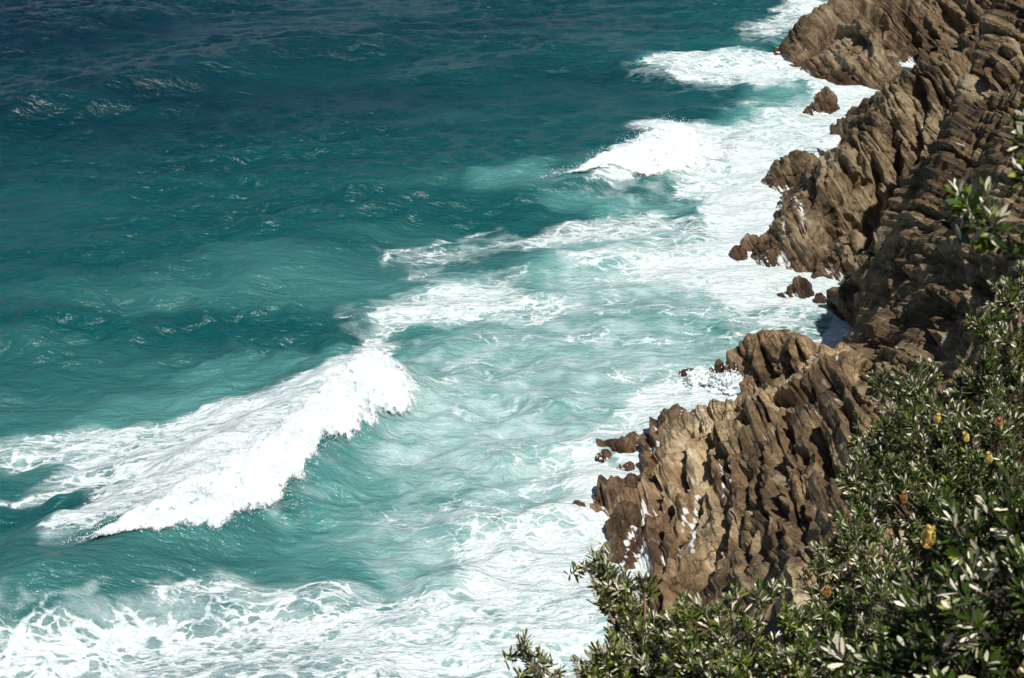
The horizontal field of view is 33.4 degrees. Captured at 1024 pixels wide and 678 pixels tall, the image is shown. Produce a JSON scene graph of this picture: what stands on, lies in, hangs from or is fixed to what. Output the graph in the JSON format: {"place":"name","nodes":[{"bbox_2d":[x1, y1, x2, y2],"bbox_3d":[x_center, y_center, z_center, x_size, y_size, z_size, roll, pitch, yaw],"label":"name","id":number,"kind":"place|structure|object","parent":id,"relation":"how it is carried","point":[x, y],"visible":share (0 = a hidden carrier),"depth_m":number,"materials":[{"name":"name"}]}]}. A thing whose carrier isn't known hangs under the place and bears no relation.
{"place":"outdoors","nodes":[
{"label":"outdoors","id":0,"kind":"place"},
{"bbox_2d":[0,0,918,677],"bbox_3d":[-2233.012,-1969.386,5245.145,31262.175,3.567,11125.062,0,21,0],"label":"sea","id":1,"kind":"structure","parent":0,"point":[226,226],"depth_m":125.28,"materials":[{"name":"liquid"}]},
{"bbox_2d":[61,336,434,544],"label":"breaking wave","id":2,"kind":"object","parent":1,"relation":"on","point":[260,467],"visible":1,"depth_m":95.14,"materials":[{"name":"liquid"}]},
{"bbox_2d":[572,500,585,506],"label":"sea rock","id":3,"kind":"object","parent":1,"relation":"in","point":[578,502],"visible":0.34,"depth_m":92.23,"materials":[{"name":"brown stone"}]},
{"bbox_2d":[594,449,611,462],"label":"sea rock","id":4,"kind":"object","parent":1,"relation":"in","point":[604,455],"visible":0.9,"depth_m":98.85,"materials":[{"name":"brown stone"}]},
{"bbox_2d":[592,474,626,509],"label":"sea rock","id":5,"kind":"object","parent":1,"relation":"in","point":[608,490],"visible":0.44,"depth_m":93.22,"materials":[{"name":"brown stone"}]},
{"bbox_2d":[601,533,625,562],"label":"sea rock","id":6,"kind":"object","parent":1,"relation":"in","point":[615,543],"visible":0.56,"depth_m":87.88,"materials":[{"name":"brown stone"}]},
{"bbox_2d":[596,431,649,453],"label":"sea rock","id":7,"kind":"object","parent":1,"relation":"in","point":[629,442],"visible":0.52,"depth_m":99.82,"materials":[{"name":"brown stone"}]},
{"bbox_2d":[604,499,642,540],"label":"sea rock","id":8,"kind":"object","parent":1,"relation":"in","point":[625,513],"visible":0.52,"depth_m":90.09,"materials":[{"name":"brown stone"}]},
{"bbox_2d":[617,461,634,470],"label":"sea rock","id":9,"kind":"object","parent":1,"relation":"in","point":[628,466],"visible":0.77,"depth_m":97.79,"materials":[{"name":"brown stone"}]},
{"bbox_2d":[623,473,639,486],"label":"sea rock","id":10,"kind":"object","parent":1,"relation":"in","point":[630,479],"visible":0.19,"depth_m":94.90,"materials":[{"name":"brown stone"}]},
{"bbox_2d":[535,113,742,178],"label":"breaking wave","id":11,"kind":"object","parent":1,"relation":"on","point":[682,146],"visible":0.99,"depth_m":160.00,"materials":[{"name":"liquid"}]},
{"bbox_2d":[678,368,692,376],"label":"sea rock","id":12,"kind":"object","parent":1,"relation":"in","point":[683,373],"visible":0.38,"depth_m":111.01,"materials":[{"name":"brown stone"}]},
{"bbox_2d":[665,362,719,389],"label":"splash","id":13,"kind":"object","parent":1,"relation":"on","point":[696,377],"visible":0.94,"depth_m":109.42,"materials":[{"name":"liquid"}]},
{"bbox_2d":[709,359,723,373],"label":"sea rock","id":14,"kind":"object","parent":1,"relation":"in","point":[718,365],"visible":0.3,"depth_m":110.51,"materials":[{"name":"brown stone"}]},
{"bbox_2d":[723,362,727,372],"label":"sea rock","id":15,"kind":"object","parent":1,"relation":"in","point":[726,367],"visible":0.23,"depth_m":109.85,"materials":[{"name":"brown stone"}]},
{"bbox_2d":[706,363,748,395],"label":"splash","id":16,"kind":"object","parent":1,"relation":"on","point":[726,382],"visible":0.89,"depth_m":108.36,"materials":[{"name":"liquid"}]},
{"bbox_2d":[729,245,747,260],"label":"sea rock","id":17,"kind":"object","parent":1,"relation":"in","point":[737,253],"visible":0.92,"depth_m":133.73,"materials":[{"name":"brown stone"}]},
{"bbox_2d":[739,233,758,251],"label":"sea rock","id":18,"kind":"object","parent":1,"relation":"in","point":[748,241],"visible":0.47,"depth_m":135.17,"materials":[{"name":"brown stone"}]},
{"bbox_2d":[590,342,915,663],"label":"rock outcrop","id":19,"kind":"object","parent":1,"relation":"in","point":[693,527],"visible":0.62,"depth_m":85.81,"materials":[{"name":"brown stone"}]},
{"bbox_2d":[752,233,769,260],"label":"sea rock","id":20,"kind":"object","parent":1,"relation":"in","point":[762,243],"visible":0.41,"depth_m":133.37,"materials":[{"name":"brown stone"}]},
{"bbox_2d":[764,248,776,266],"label":"sea rock","id":21,"kind":"object","parent":1,"relation":"in","point":[771,258],"visible":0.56,"depth_m":131.75,"materials":[{"name":"brown stone"}]},
{"bbox_2d":[726,329,819,395],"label":"rock fin","id":22,"kind":"object","parent":1,"relation":"in","point":[772,358],"visible":0.37,"depth_m":107.16,"materials":[{"name":"brown stone"}]},
{"bbox_2d":[776,292,788,297],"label":"sea rock","id":23,"kind":"object","parent":1,"relation":"in","point":[783,295],"visible":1,"depth_m":125.55,"materials":[{"name":"brown stone"}]},
{"bbox_2d":[786,275,814,298],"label":"sea rock","id":24,"kind":"object","parent":1,"relation":"in","point":[800,287],"visible":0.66,"depth_m":125.25,"materials":[{"name":"brown stone"}]},
{"bbox_2d":[803,106,813,114],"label":"sea rock","id":25,"kind":"object","parent":1,"relation":"in","point":[808,110],"visible":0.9,"depth_m":178.34,"materials":[{"name":"brown stone"}]},
{"bbox_2d":[813,292,825,303],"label":"sea rock","id":26,"kind":"object","parent":1,"relation":"in","point":[820,298],"visible":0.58,"depth_m":124.12,"materials":[{"name":"brown stone"}]},
{"bbox_2d":[809,86,839,113],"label":"sea rock","id":27,"kind":"object","parent":1,"relation":"in","point":[825,99],"visible":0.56,"depth_m":179.49,"materials":[{"name":"brown stone"}]},
{"bbox_2d":[661,562,1016,677],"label":"hillside","id":28,"kind":"structure","parent":0,"point":[772,626],"depth_m":13.36,"materials":[{"name":"green plant"}]},
{"bbox_2d":[500,627,612,677],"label":"coastal shrub","id":29,"kind":"object","parent":28,"relation":"on","point":[534,668],"visible":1,"depth_m":9.43,"materials":[{"name":"green plant"}]},
{"bbox_2d":[563,537,678,677],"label":"coastal shrub","id":30,"kind":"object","parent":28,"relation":"on","point":[633,649],"visible":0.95,"depth_m":10.47,"materials":[{"name":"green plant"}]},
{"bbox_2d":[648,576,841,677],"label":"coastal shrub","id":31,"kind":"object","parent":28,"relation":"on","point":[734,661],"visible":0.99,"depth_m":9.87,"materials":[{"name":"green plant"}]},
{"bbox_2d":[789,460,930,677],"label":"coastal shrub","id":32,"kind":"object","parent":28,"relation":"on","point":[873,586],"visible":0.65,"depth_m":11.16,"materials":[{"name":"green plant"}]},
{"bbox_2d":[821,461,1023,677],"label":"coastal shrub","id":33,"kind":"object","parent":28,"relation":"on","point":[922,643],"visible":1,"depth_m":6.30,"materials":[{"name":"green plant"}]},
{"bbox_2d":[839,354,1023,615],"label":"coastal shrub","id":34,"kind":"object","parent":28,"relation":"on","point":[961,463],"visible":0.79,"depth_m":12.24,"materials":[{"name":"green plant"}]},
{"bbox_2d":[938,175,1023,265],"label":"coastal shrub","id":35,"kind":"object","parent":28,"relation":"on","point":[987,220],"visible":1,"depth_m":5.58,"materials":[{"name":"green plant"}]},
{"bbox_2d":[943,260,1023,586],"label":"coastal shrub","id":36,"kind":"object","parent":28,"relation":"on","point":[968,387],"visible":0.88,"depth_m":13.00,"materials":[{"name":"green plant"}]},
{"bbox_2d":[1007,98,1023,189],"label":"coastal shrub","id":37,"kind":"object","parent":28,"relation":"on","point":[1018,141],"visible":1,"depth_m":5.89,"materials":[{"name":"green plant"}]},
{"bbox_2d":[705,0,1023,639],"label":"cliff","id":38,"kind":"structure","parent":0,"point":[924,285],"depth_m":91.97,"materials":[{"name":"brown stone"}]},
{"bbox_2d":[772,0,997,155],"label":"rocky headland","id":39,"kind":"structure","parent":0,"point":[872,44],"depth_m":201.13,"materials":[{"name":"brown stone"}]},
{"bbox_2d":[756,37,1023,327],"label":"rocky headland","id":40,"kind":"structure","parent":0,"point":[828,215],"depth_m":133.34,"materials":[{"name":"brown stone"}]}
]}

